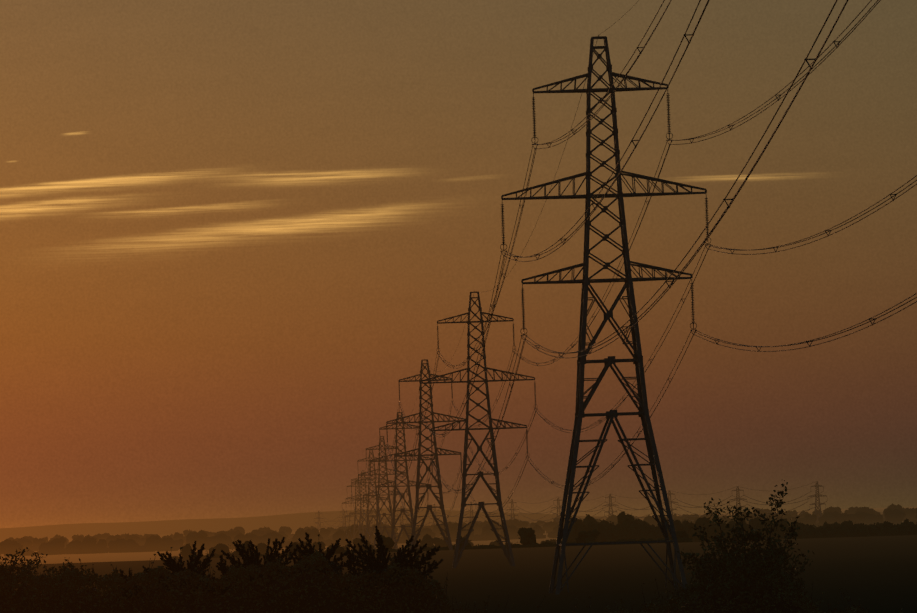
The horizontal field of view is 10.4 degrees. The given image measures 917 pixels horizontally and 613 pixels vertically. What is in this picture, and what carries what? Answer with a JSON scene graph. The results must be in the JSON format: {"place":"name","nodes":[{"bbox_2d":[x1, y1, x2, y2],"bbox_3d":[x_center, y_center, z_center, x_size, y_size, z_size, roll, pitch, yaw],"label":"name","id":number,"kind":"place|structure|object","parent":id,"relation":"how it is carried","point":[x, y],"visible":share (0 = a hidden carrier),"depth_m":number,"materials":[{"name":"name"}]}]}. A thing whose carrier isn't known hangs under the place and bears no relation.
{"place":"outdoors","nodes":[
{"label":"outdoors","id":0,"kind":"place"},
{"bbox_2d":[0,508,882,541],"bbox_3d":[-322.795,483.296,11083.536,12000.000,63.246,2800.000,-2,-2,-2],"label":"ridge hill","id":1,"kind":"structure","parent":0,"point":[294,522],"depth_m":9887.03,"materials":[{"name":"brown"}]},
{"bbox_2d":[0,507,916,612],"bbox_3d":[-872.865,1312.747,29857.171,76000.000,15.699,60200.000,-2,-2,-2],"label":"ground","id":2,"kind":"structure","parent":0,"point":[876,574],"depth_m":656.52,"materials":[{"name":"brown soil"}]},
{"bbox_2d":[118,526,442,601],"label":"conifer shrub","id":3,"kind":"object","parent":2,"relation":"on","point":[370,561],"depth_m":78.62,"materials":[{"name":"plant"}]},
{"bbox_2d":[342,480,373,549],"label":"pylon","id":4,"kind":"object","parent":2,"relation":"on","point":[355,486],"visible":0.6,"depth_m":2963.85,"materials":[{"name":"metal"}]},
{"bbox_2d":[346,470,381,544],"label":"pylon","id":5,"kind":"object","parent":2,"relation":"on","point":[361,513],"visible":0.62,"depth_m":2631.89,"materials":[{"name":"metal"}]},
{"bbox_2d":[351,450,393,540],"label":"pylon","id":6,"kind":"object","parent":2,"relation":"on","point":[368,516],"visible":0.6,"depth_m":2248.80,"materials":[{"name":"metal"}]},
{"bbox_2d":[358,436,405,549],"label":"pylon","id":7,"kind":"object","parent":2,"relation":"on","point":[386,474],"visible":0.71,"depth_m":1908.05,"materials":[{"name":"metal"}]},
{"bbox_2d":[370,412,432,548],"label":"pylon","id":8,"kind":"object","parent":2,"relation":"on","point":[405,460],"visible":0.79,"depth_m":1523.57,"materials":[{"name":"metal"}]},
{"bbox_2d":[386,359,464,549],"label":"pylon","id":9,"kind":"object","parent":2,"relation":"on","point":[448,542],"visible":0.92,"depth_m":1178.25,"materials":[{"name":"metal"}]},
{"bbox_2d":[0,534,913,612],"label":"hedge","id":10,"kind":"object","parent":2,"relation":"on","point":[72,578],"depth_m":78.18,"materials":[{"name":"plant"}]},
{"bbox_2d":[0,508,916,555],"bbox_3d":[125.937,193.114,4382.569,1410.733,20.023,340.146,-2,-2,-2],"label":"tree line","id":11,"kind":"object","parent":2,"relation":"on","point":[88,545],"visible":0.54,"depth_m":4298.64,"materials":[{"name":"green plant"}]},
{"bbox_2d":[8,507,915,545],"bbox_3d":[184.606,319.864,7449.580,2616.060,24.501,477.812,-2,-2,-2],"label":"tree line","id":12,"kind":"object","parent":2,"relation":"on","point":[288,530],"visible":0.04,"depth_m":7399.08,"materials":[{"name":"green plant"}]},
{"bbox_2d":[239,527,692,556],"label":"hedgerow trees","id":13,"kind":"object","parent":2,"relation":"on","point":[527,538],"visible":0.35,"depth_m":1237.84,"materials":[{"name":"green plant"}]},
{"bbox_2d":[17,503,916,550],"bbox_3d":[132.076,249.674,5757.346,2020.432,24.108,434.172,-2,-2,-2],"label":"tree line","id":14,"kind":"object","parent":2,"relation":"on","point":[548,527],"visible":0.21,"depth_m":5705.53,"materials":[{"name":"green plant"}]},
{"bbox_2d":[419,291,537,567],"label":"pylon","id":15,"kind":"object","parent":2,"relation":"on","point":[508,553],"visible":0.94,"depth_m":819.27,"materials":[{"name":"metal"}]},
{"bbox_2d":[172,524,821,558],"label":"hedgerow trees","id":16,"kind":"object","parent":2,"relation":"on","point":[429,540],"visible":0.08,"depth_m":2051.08,"materials":[{"name":"green plant"}]},
{"bbox_2d":[205,523,882,557],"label":"hedgerow trees","id":17,"kind":"object","parent":2,"relation":"on","point":[235,553],"depth_m":1606.51,"materials":[{"name":"green plant"}]},
{"bbox_2d":[500,35,710,594],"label":"pylon","id":18,"kind":"object","parent":2,"relation":"on","point":[641,399],"visible":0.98,"depth_m":460.43,"materials":[{"name":"metal"}]},
{"bbox_2d":[342,0,916,538],"bbox_3d":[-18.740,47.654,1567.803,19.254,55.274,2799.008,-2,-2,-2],"label":"conductors","id":19,"kind":"object","parent":18,"relation":"attached to","point":[788,90],"visible":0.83,"depth_m":384.93,"materials":[{"name":"grey"}]},
{"bbox_2d":[374,34,895,523],"bbox_3d":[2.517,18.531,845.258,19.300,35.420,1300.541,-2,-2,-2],"label":"conductor spacers","id":20,"kind":"object","parent":19,"relation":"attached to","point":[620,270],"visible":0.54,"depth_m":394.85,"materials":[{"name":"grey metal"}]},
{"bbox_2d":[549,517,916,543],"bbox_3d":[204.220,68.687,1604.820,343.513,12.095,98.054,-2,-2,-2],"label":"wood trees","id":21,"kind":"object","parent":2,"relation":"on","point":[628,529],"visible":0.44,"depth_m":1566.74,"materials":[{"name":"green plant"}]},
{"bbox_2d":[571,511,914,529],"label":"wood trees","id":22,"kind":"object","parent":2,"relation":"on","point":[622,516],"visible":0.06,"depth_m":1706.65,"materials":[{"name":"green plant"}]},
{"bbox_2d":[685,480,814,600],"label":"bush","id":23,"kind":"object","parent":2,"relation":"on","point":[751,537],"depth_m":78.86,"materials":[{"name":"plant"}]},
{"bbox_2d":[0,0,916,527],"label":"sky","id":24,"kind":"structure","parent":0,"point":[231,231],"materials":[{"name":"orange"}]},
{"bbox_2d":[314,481,825,532],"bbox_3d":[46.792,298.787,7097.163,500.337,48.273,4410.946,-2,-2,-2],"label":"line pylons","id":25,"kind":"object","parent":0,"point":[736,499],"visible":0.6,"depth_m":6101.02,"materials":[{"name":"grey metal"}]},
{"bbox_2d":[316,482,826,528],"bbox_3d":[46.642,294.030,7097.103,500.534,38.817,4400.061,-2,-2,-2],"label":"line conductors","id":26,"kind":"object","parent":25,"relation":"hanging from","point":[613,512],"visible":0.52,"depth_m":5981.06,"materials":[{"name":"grey metal"}]}
]}

